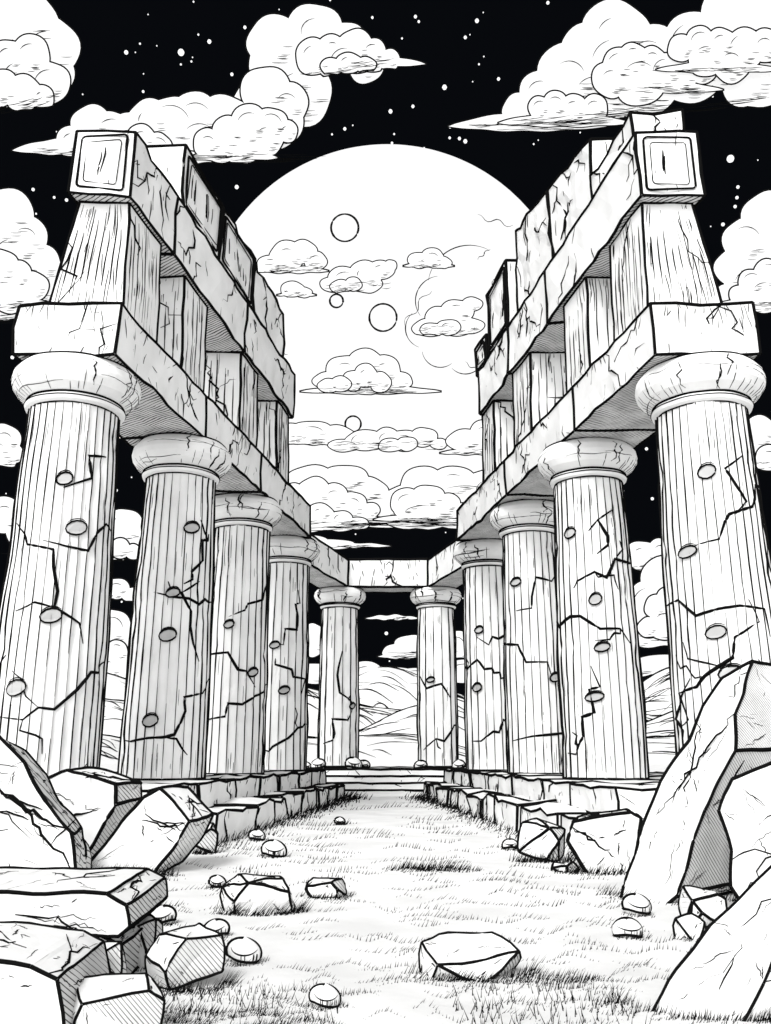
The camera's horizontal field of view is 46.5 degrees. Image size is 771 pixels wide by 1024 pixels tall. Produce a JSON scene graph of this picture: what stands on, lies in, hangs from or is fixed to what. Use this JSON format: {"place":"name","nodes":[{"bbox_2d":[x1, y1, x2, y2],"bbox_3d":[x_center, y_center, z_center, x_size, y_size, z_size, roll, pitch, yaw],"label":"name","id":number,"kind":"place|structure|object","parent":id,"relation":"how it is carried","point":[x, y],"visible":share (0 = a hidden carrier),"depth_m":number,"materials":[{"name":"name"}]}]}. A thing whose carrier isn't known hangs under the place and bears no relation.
{"place":"outdoors","nodes":[
{"label":"outdoors","id":0,"kind":"place"},
{"bbox_2d":[0,422,22,467],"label":"cloud","id":1,"kind":"structure","parent":0,"point":[11,438],"depth_m":428.80,"materials":[{"name":"grey"}]},
{"bbox_2d":[0,187,60,322],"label":"cloud","id":2,"kind":"structure","parent":0,"point":[30,260],"depth_m":428.80,"materials":[{"name":"grey"}]},
{"bbox_2d":[0,0,81,113],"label":"cloud","id":3,"kind":"structure","parent":0,"point":[40,47],"depth_m":466.94,"materials":[{"name":"grey"}]},
{"bbox_2d":[0,495,141,560],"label":"cloud","id":4,"kind":"structure","parent":0,"point":[127,533],"depth_m":428.80,"materials":[{"name":"grey"}]},
{"bbox_2d":[82,838,91,866],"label":"boulder","id":5,"kind":"object","parent":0,"point":[87,853],"visible":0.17,"depth_m":8.21,"materials":[{"name":"white stone"}]},
{"bbox_2d":[108,608,130,677],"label":"cloud","id":6,"kind":"structure","parent":0,"point":[120,627],"depth_m":427.80,"materials":[{"name":"grey"}]},
{"bbox_2d":[112,577,132,601],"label":"cloud","id":7,"kind":"structure","parent":0,"point":[122,589],"depth_m":428.85,"materials":[{"name":"grey"}]},
{"bbox_2d":[11,3,384,165],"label":"cloud","id":8,"kind":"structure","parent":0,"point":[273,105],"depth_m":456.60,"materials":[{"name":"grey"}]},
{"bbox_2d":[256,239,329,273],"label":"cloud","id":9,"kind":"structure","parent":0,"point":[285,256],"depth_m":418.80,"materials":[{"name":"grey"}]},
{"bbox_2d":[276,280,316,298],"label":"cloud","id":10,"kind":"structure","parent":0,"point":[291,289],"depth_m":419.00,"materials":[{"name":"grey"}]},
{"bbox_2d":[289,421,353,445],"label":"cloud","id":11,"kind":"structure","parent":0,"point":[313,433],"depth_m":422.80,"materials":[{"name":"grey"}]},
{"bbox_2d":[313,534,391,549],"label":"cloud","id":12,"kind":"structure","parent":0,"point":[339,544],"depth_m":411.30,"materials":[{"name":"grey"}]},
{"bbox_2d":[319,259,397,293],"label":"cloud","id":13,"kind":"structure","parent":0,"point":[365,276],"depth_m":418.80,"materials":[{"name":"grey"}]},
{"bbox_2d":[295,27,426,76],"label":"cloud","id":14,"kind":"structure","parent":0,"point":[357,50],"depth_m":438.80,"materials":[{"name":"grey"}]},
{"bbox_2d":[299,347,441,394],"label":"cloud","id":15,"kind":"structure","parent":0,"point":[365,371],"depth_m":418.80,"materials":[{"name":"grey"}]},
{"bbox_2d":[5,0,757,661],"bbox_3d":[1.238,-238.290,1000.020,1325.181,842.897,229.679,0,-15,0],"label":"stars","id":16,"kind":"object","parent":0,"point":[729,158],"visible":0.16,"depth_m":998.95,"materials":[{"name":"white"}]},
{"bbox_2d":[234,144,529,527],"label":"moon","id":17,"kind":"object","parent":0,"point":[398,204],"visible":0.48,"depth_m":623.73,"materials":[{"name":"white"}]},
{"bbox_2d":[104,687,661,736],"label":"hill","id":18,"kind":"structure","parent":0,"point":[369,715],"depth_m":230.93,"materials":[{"name":"white stone"}]},
{"bbox_2d":[0,0,770,694],"bbox_3d":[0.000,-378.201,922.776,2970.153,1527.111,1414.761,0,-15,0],"label":"sky","id":19,"kind":"structure","parent":0,"point":[512,40],"depth_m":1333.96,"materials":[{"name":"black"}]},
{"bbox_2d":[289,464,481,532],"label":"cloud","id":20,"kind":"structure","parent":0,"point":[341,498],"depth_m":411.60,"materials":[{"name":"grey"}]},
{"bbox_2d":[308,659,463,684],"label":"cloud","id":21,"kind":"structure","parent":0,"point":[365,665],"depth_m":438.80,"materials":[{"name":"white"}]},
{"bbox_2d":[309,622,463,659],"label":"cloud","id":22,"kind":"structure","parent":0,"point":[403,647],"depth_m":428.80,"materials":[{"name":"white"}]},
{"bbox_2d":[327,426,446,452],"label":"cloud","id":23,"kind":"structure","parent":0,"point":[387,439],"depth_m":420.80,"materials":[{"name":"grey"}]},
{"bbox_2d":[100,733,674,764],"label":"hill","id":24,"kind":"structure","parent":0,"point":[392,748],"depth_m":117.29,"materials":[{"name":"white stone"}]},
{"bbox_2d":[105,666,671,714],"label":"hill","id":25,"kind":"structure","parent":0,"point":[388,687],"depth_m":297.08,"materials":[{"name":"white stone"}]},
{"bbox_2d":[103,705,673,746],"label":"hill","id":26,"kind":"structure","parent":0,"point":[402,720],"depth_m":174.24,"materials":[{"name":"white stone"}]},
{"bbox_2d":[364,613,416,620],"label":"cloud","id":27,"kind":"structure","parent":0,"point":[393,616],"depth_m":429.30,"materials":[{"name":"white"}]},
{"bbox_2d":[402,247,454,268],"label":"cloud","id":28,"kind":"structure","parent":0,"point":[433,257],"depth_m":418.84,"materials":[{"name":"grey"}]},
{"bbox_2d":[91,764,770,1023],"bbox_3d":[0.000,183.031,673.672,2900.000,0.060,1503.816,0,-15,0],"label":"ground","id":29,"kind":"structure","parent":0,"point":[280,947],"depth_m":5.99,"materials":[{"name":"white plant"}]},
{"bbox_2d":[0,733,84,866],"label":"boulder","id":30,"kind":"object","parent":29,"relation":"on","point":[39,826],"visible":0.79,"depth_m":7.53,"materials":[{"name":"white stone"}]},
{"bbox_2d":[0,921,110,1023],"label":"stone block","id":31,"kind":"object","parent":29,"relation":"on","point":[45,970],"depth_m":3.61,"materials":[{"name":"white stone"}]},
{"bbox_2d":[49,765,142,856],"bbox_3d":[-3.158,3.250,9.598,0.999,1.059,0.769,0,-15,0],"label":"boulder","id":32,"kind":"object","parent":29,"relation":"on","point":[97,803],"visible":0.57,"depth_m":9.48,"materials":[{"name":"white stone"}]},
{"bbox_2d":[106,940,126,971],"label":"rock","id":33,"kind":"object","parent":29,"relation":"on","point":[116,955],"visible":0.15,"depth_m":4.22,"materials":[{"name":"white stone"}]},
{"bbox_2d":[73,970,164,1023],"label":"rock","id":34,"kind":"object","parent":29,"relation":"on","point":[126,997],"visible":0.93,"depth_m":3.63,"materials":[{"name":"white stone"}]},
{"bbox_2d":[101,924,143,969],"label":"stone block","id":35,"kind":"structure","parent":29,"relation":"on","point":[130,939],"depth_m":4.66,"materials":[{"name":"grey stone"}]},
{"bbox_2d":[0,862,165,936],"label":"stone block","id":36,"kind":"object","parent":35,"relation":"on","point":[107,901],"depth_m":4.44,"materials":[{"name":"white stone"}]},
{"bbox_2d":[138,914,162,968],"bbox_3d":[-1.316,2.350,4.911,0.154,0.282,0.262,0,-15,0],"label":"rock","id":37,"kind":"object","parent":29,"relation":"on","point":[152,925],"visible":0.51,"depth_m":4.85,"materials":[{"name":"white stone"}]},
{"bbox_2d":[91,785,214,872],"bbox_3d":[-2.320,3.177,8.949,1.120,0.866,0.750,0,-15,0],"label":"stone block","id":38,"kind":"object","parent":29,"relation":"on","point":[166,825],"depth_m":8.73,"materials":[{"name":"white stone"}]},
{"bbox_2d":[150,904,176,924],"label":"pebble","id":39,"kind":"object","parent":29,"relation":"on","point":[167,913],"visible":0.68,"depth_m":6.02,"materials":[{"name":"white stone"}]},
{"bbox_2d":[143,923,224,990],"bbox_3d":[-1.016,2.236,4.529,0.388,0.280,0.292,8,-17,-26],"label":"rock","id":40,"kind":"object","parent":29,"relation":"on","point":[196,953],"visible":0.95,"depth_m":4.44,"materials":[{"name":"white stone"}]},
{"bbox_2d":[191,822,218,852],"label":"rock","id":41,"kind":"object","parent":29,"relation":"on","point":[209,840],"visible":0.49,"depth_m":10.25,"materials":[{"name":"white stone"}]},
{"bbox_2d":[204,918,229,935],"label":"pebble","id":42,"kind":"object","parent":29,"relation":"on","point":[217,925],"visible":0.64,"depth_m":5.59,"materials":[{"name":"white stone"}]},
{"bbox_2d":[208,874,226,887],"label":"pebble","id":43,"kind":"object","parent":29,"relation":"on","point":[216,879],"visible":0.87,"depth_m":7.71,"materials":[{"name":"white stone"}]},
{"bbox_2d":[141,767,344,843],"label":"stone plinth","id":44,"kind":"structure","parent":29,"relation":"on","point":[237,803],"depth_m":14.98,"materials":[{"name":"white stone"}]},
{"bbox_2d":[0,351,141,776],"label":"doric column","id":45,"kind":"structure","parent":44,"relation":"on","point":[56,602],"depth_m":12.01,"materials":[{"name":"white stone"}]},
{"bbox_2d":[117,432,231,780],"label":"doric column","id":46,"kind":"structure","parent":44,"relation":"on","point":[164,729],"depth_m":15.10,"materials":[{"name":"white stone"}]},
{"bbox_2d":[10,301,310,536],"bbox_3d":[-3.590,-1.176,17.915,1.569,0.942,11.313,-2,-15,9],"label":"stone architrave","id":47,"kind":"object","parent":46,"relation":"on","point":[175,397],"visible":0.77,"depth_m":14.37,"materials":[{"name":"white stone"}]},
{"bbox_2d":[49,201,161,340],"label":"stone pillar","id":48,"kind":"structure","parent":47,"relation":"on","point":[112,252],"depth_m":13.29,"materials":[{"name":"white stone"}]},
{"bbox_2d":[68,128,295,417],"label":"stone entablature","id":49,"kind":"structure","parent":48,"relation":"on","point":[118,165],"depth_m":15.14,"materials":[{"name":"white stone"}]},
{"bbox_2d":[148,145,221,258],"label":"stone block","id":50,"kind":"structure","parent":49,"relation":"on","point":[186,177],"depth_m":15.97,"materials":[{"name":"white stone"}]},
{"bbox_2d":[220,210,254,308],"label":"stone block","id":51,"kind":"structure","parent":49,"relation":"on","point":[237,259],"depth_m":18.26,"materials":[{"name":"white stone"}]},
{"bbox_2d":[254,263,284,355],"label":"stone block","id":52,"kind":"structure","parent":49,"relation":"on","point":[269,312],"depth_m":20.39,"materials":[{"name":"white stone"}]},
{"bbox_2d":[158,276,206,390],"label":"stone pillar","id":53,"kind":"structure","parent":47,"relation":"on","point":[182,326],"depth_m":15.44,"materials":[{"name":"white stone"}]},
{"bbox_2d":[205,353,258,447],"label":"stone pillar","id":54,"kind":"structure","parent":47,"relation":"on","point":[231,387],"depth_m":18.30,"materials":[{"name":"white stone"}]},
{"bbox_2d":[257,400,289,482],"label":"stone pillar","id":55,"kind":"structure","parent":47,"relation":"on","point":[273,433],"depth_m":20.80,"materials":[{"name":"white stone"}]},
{"bbox_2d":[206,492,281,775],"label":"doric column","id":56,"kind":"structure","parent":44,"relation":"on","point":[246,523],"depth_m":18.69,"materials":[{"name":"white stone"}]},
{"bbox_2d":[265,535,319,770],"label":"doric column","id":57,"kind":"structure","parent":44,"relation":"on","point":[292,557],"depth_m":22.38,"materials":[{"name":"white stone"}]},
{"bbox_2d":[225,935,262,964],"bbox_3d":[-0.780,2.421,4.944,0.164,0.159,0.186,12,-19,-39],"label":"pebble","id":58,"kind":"object","parent":29,"relation":"on","point":[245,949],"visible":0.97,"depth_m":4.89,"materials":[{"name":"white stone"}]},
{"bbox_2d":[249,829,265,840],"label":"pebble","id":59,"kind":"object","parent":29,"relation":"on","point":[255,833],"visible":0.88,"depth_m":11.85,"materials":[{"name":"white stone"}]},
{"bbox_2d":[221,874,294,913],"bbox_3d":[-0.936,2.811,6.602,0.544,0.280,0.402,0,-15,0],"label":"rock","id":60,"kind":"object","parent":29,"relation":"on","point":[247,891],"visible":0.79,"depth_m":6.46,"materials":[{"name":"white stone"}]},
{"bbox_2d":[261,839,286,857],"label":"pebble","id":61,"kind":"object","parent":29,"relation":"on","point":[272,847],"visible":0.9,"depth_m":9.90,"materials":[{"name":"white stone"}]},
{"bbox_2d":[308,982,341,1008],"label":"pebble","id":62,"kind":"object","parent":29,"relation":"on","point":[329,994],"visible":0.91,"depth_m":4.04,"materials":[{"name":"white stone"}]},
{"bbox_2d":[305,876,346,897],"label":"rock","id":63,"kind":"object","parent":29,"relation":"on","point":[320,885],"visible":0.92,"depth_m":7.27,"materials":[{"name":"white stone"}]},
{"bbox_2d":[334,816,345,824],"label":"pebble","id":64,"kind":"object","parent":29,"relation":"on","point":[340,819],"visible":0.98,"depth_m":14.66,"materials":[{"name":"white stone"}]},
{"bbox_2d":[326,766,465,796],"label":"stone steps","id":65,"kind":"structure","parent":29,"relation":"on","point":[392,781],"depth_m":26.27,"materials":[{"name":"white stone"}]},
{"bbox_2d":[310,758,325,767],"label":"pebble","id":66,"kind":"object","parent":65,"relation":"on","point":[319,763],"visible":0.82,"depth_m":27.99,"materials":[{"name":"white stone"}]},
{"bbox_2d":[314,585,365,767],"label":"doric column","id":67,"kind":"structure","parent":65,"relation":"on","point":[338,721],"depth_m":29.37,"materials":[{"name":"white stone"}]},
{"bbox_2d":[309,534,462,593],"bbox_3d":[-0.004,1.366,27.606,7.819,1.065,7.304,0,-15,0],"label":"stone architrave","id":68,"kind":"object","parent":67,"relation":"on","point":[330,566],"visible":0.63,"depth_m":29.97,"materials":[{"name":"white stone"}]},
{"bbox_2d":[344,756,362,767],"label":"pebble","id":69,"kind":"object","parent":65,"relation":"on","point":[352,762],"visible":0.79,"depth_m":28.10,"materials":[{"name":"white stone"}]},
{"bbox_2d":[361,759,370,767],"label":"pebble","id":70,"kind":"object","parent":65,"relation":"on","point":[366,763],"visible":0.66,"depth_m":28.33,"materials":[{"name":"white stone"}]},
{"bbox_2d":[413,760,427,767],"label":"pebble","id":71,"kind":"object","parent":65,"relation":"on","point":[420,763],"visible":0.84,"depth_m":28.14,"materials":[{"name":"white stone"}]},
{"bbox_2d":[410,585,461,767],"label":"doric column","id":72,"kind":"structure","parent":65,"relation":"on","point":[437,727],"depth_m":29.37,"materials":[{"name":"white stone"}]},
{"bbox_2d":[452,759,465,767],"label":"pebble","id":73,"kind":"object","parent":65,"relation":"on","point":[459,763],"visible":0.82,"depth_m":28.00,"materials":[{"name":"white stone"}]},
{"bbox_2d":[417,930,521,979],"bbox_3d":[0.436,2.325,4.715,0.545,0.238,0.390,0,-15,0],"label":"rock","id":74,"kind":"object","parent":29,"relation":"on","point":[486,951],"visible":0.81,"depth_m":4.63,"materials":[{"name":"white stone"}]},
{"bbox_2d":[501,838,516,849],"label":"pebble","id":75,"kind":"object","parent":29,"relation":"on","point":[510,843],"visible":0.91,"depth_m":10.79,"materials":[{"name":"white stone"}]},
{"bbox_2d":[517,818,564,861],"bbox_3d":[1.696,3.576,9.807,0.513,0.445,0.413,-5,-16,17],"label":"rock","id":76,"kind":"object","parent":29,"relation":"on","point":[538,835],"visible":0.88,"depth_m":9.67,"materials":[{"name":"white stone"}]},
{"bbox_2d":[424,769,661,847],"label":"stone plinth","id":77,"kind":"structure","parent":29,"relation":"on","point":[518,799],"depth_m":14.07,"materials":[{"name":"white stone"}]},
{"bbox_2d":[453,538,506,770],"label":"doric column","id":78,"kind":"structure","parent":77,"relation":"on","point":[479,560],"depth_m":22.77,"materials":[{"name":"white stone"}]},
{"bbox_2d":[490,499,561,774],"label":"doric column","id":79,"kind":"structure","parent":77,"relation":"on","point":[524,528],"depth_m":19.17,"materials":[{"name":"white stone"}]},
{"bbox_2d":[538,436,649,779],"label":"doric column","id":80,"kind":"structure","parent":77,"relation":"on","point":[602,706],"depth_m":15.29,"materials":[{"name":"white stone"}]},
{"bbox_2d":[456,300,761,541],"bbox_3d":[3.564,-1.124,18.106,1.562,0.949,11.674,3,-15,-9],"label":"stone architrave","id":81,"kind":"object","parent":80,"relation":"on","point":[598,399],"visible":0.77,"depth_m":14.54,"materials":[{"name":"white stone"}]},
{"bbox_2d":[481,400,513,482],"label":"stone pillar","id":82,"kind":"structure","parent":81,"relation":"on","point":[497,432],"depth_m":20.81,"materials":[{"name":"white stone"}]},
{"bbox_2d":[512,351,565,446],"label":"stone pillar","id":83,"kind":"structure","parent":81,"relation":"on","point":[539,385],"depth_m":18.29,"materials":[{"name":"white stone"}]},
{"bbox_2d":[562,276,612,392],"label":"stone pillar","id":84,"kind":"structure","parent":81,"relation":"on","point":[587,316],"depth_m":15.45,"materials":[{"name":"white stone"}]},
{"bbox_2d":[609,202,721,340],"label":"stone pillar","id":85,"kind":"structure","parent":81,"relation":"on","point":[657,251],"depth_m":13.28,"materials":[{"name":"white stone"}]},
{"bbox_2d":[478,129,703,415],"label":"stone entablature","id":86,"kind":"structure","parent":85,"relation":"on","point":[659,165],"depth_m":15.06,"materials":[{"name":"white stone"}]},
{"bbox_2d":[474,332,488,377],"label":"stone block","id":87,"kind":"structure","parent":86,"relation":"on","point":[481,352],"depth_m":21.97,"materials":[{"name":"white stone"}]},
{"bbox_2d":[486,257,516,353],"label":"stone block","id":88,"kind":"structure","parent":86,"relation":"on","point":[501,300],"depth_m":20.39,"materials":[{"name":"white stone"}]},
{"bbox_2d":[513,190,550,308],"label":"stone block","id":89,"kind":"structure","parent":86,"relation":"on","point":[532,233],"depth_m":18.45,"materials":[{"name":"white stone"}]},
{"bbox_2d":[547,136,612,255],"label":"stone block","id":90,"kind":"structure","parent":86,"relation":"on","point":[570,193],"depth_m":16.18,"materials":[{"name":"white stone"}]},
{"bbox_2d":[589,107,685,194],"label":"stone block","id":91,"kind":"structure","parent":86,"relation":"on","point":[667,118],"depth_m":13.84,"materials":[{"name":"white stone"}]},
{"bbox_2d":[635,351,770,754],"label":"doric column","id":92,"kind":"structure","parent":77,"relation":"on","point":[697,407],"depth_m":12.16,"materials":[{"name":"white stone"}]},
{"bbox_2d":[550,862,579,872],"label":"rock","id":93,"kind":"object","parent":29,"relation":"on","point":[560,866],"visible":0.53,"depth_m":8.69,"materials":[{"name":"white stone"}]},
{"bbox_2d":[567,808,641,872],"bbox_3d":[2.193,3.307,8.989,0.843,0.639,0.713,0,-15,0],"label":"stone block","id":94,"kind":"object","parent":29,"relation":"on","point":[595,840],"depth_m":8.78,"materials":[{"name":"white stone"}]},
{"bbox_2d":[612,916,642,937],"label":"pebble","id":95,"kind":"object","parent":29,"relation":"on","point":[625,927],"visible":0.86,"depth_m":5.53,"materials":[{"name":"white stone"}]},
{"bbox_2d":[621,893,651,915],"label":"pebble","id":96,"kind":"object","parent":29,"relation":"on","point":[632,903],"visible":0.93,"depth_m":6.39,"materials":[{"name":"white stone"}]},
{"bbox_2d":[672,912,706,939],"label":"rock","id":97,"kind":"object","parent":29,"relation":"on","point":[689,924],"visible":0.68,"depth_m":5.59,"materials":[{"name":"white stone"}]},
{"bbox_2d":[621,660,770,902],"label":"boulder","id":98,"kind":"object","parent":29,"relation":"on","point":[680,840],"visible":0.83,"depth_m":7.42,"materials":[{"name":"white stone"}]},
{"bbox_2d":[676,885,726,924],"bbox_3d":[2.140,2.687,6.109,0.291,0.261,0.263,6,-16,-21],"label":"rock","id":99,"kind":"object","parent":29,"relation":"on","point":[708,906],"visible":0.65,"depth_m":6.04,"materials":[{"name":"white stone"}]},
{"bbox_2d":[652,867,770,1021],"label":"boulder","id":100,"kind":"object","parent":29,"relation":"on","point":[725,963],"visible":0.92,"depth_m":4.01,"materials":[{"name":"white stone"}]},
{"bbox_2d":[718,759,770,898],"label":"boulder","id":101,"kind":"object","parent":29,"relation":"on","point":[744,810],"visible":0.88,"depth_m":6.38,"materials":[{"name":"white stone"}]},
{"bbox_2d":[411,296,484,336],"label":"cloud","id":102,"kind":"structure","parent":0,"point":[453,317],"depth_m":416.80,"materials":[{"name":"grey"}]},
{"bbox_2d":[439,419,481,455],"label":"cloud","id":103,"kind":"structure","parent":0,"point":[464,441],"depth_m":418.91,"materials":[{"name":"grey"}]},
{"bbox_2d":[447,0,770,132],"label":"cloud","id":104,"kind":"structure","parent":0,"point":[604,64],"depth_m":458.28,"materials":[{"name":"grey"}]},
{"bbox_2d":[630,537,660,572],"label":"cloud","id":105,"kind":"structure","parent":0,"point":[643,552],"depth_m":428.80,"materials":[{"name":"white"}]},
{"bbox_2d":[634,555,667,648],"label":"cloud","id":106,"kind":"structure","parent":0,"point":[650,608],"depth_m":423.80,"materials":[{"name":"white"}]},
{"bbox_2d":[641,653,668,677],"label":"cloud","id":107,"kind":"structure","parent":0,"point":[651,664],"depth_m":438.80,"materials":[{"name":"white"}]},
{"bbox_2d":[712,189,770,314],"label":"cloud","id":108,"kind":"structure","parent":0,"point":[741,265],"depth_m":428.80,"materials":[{"name":"grey"}]},
{"bbox_2d":[750,414,770,471],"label":"cloud","id":109,"kind":"structure","parent":0,"point":[761,428],"depth_m":428.80,"materials":[{"name":"white"}]}
]}

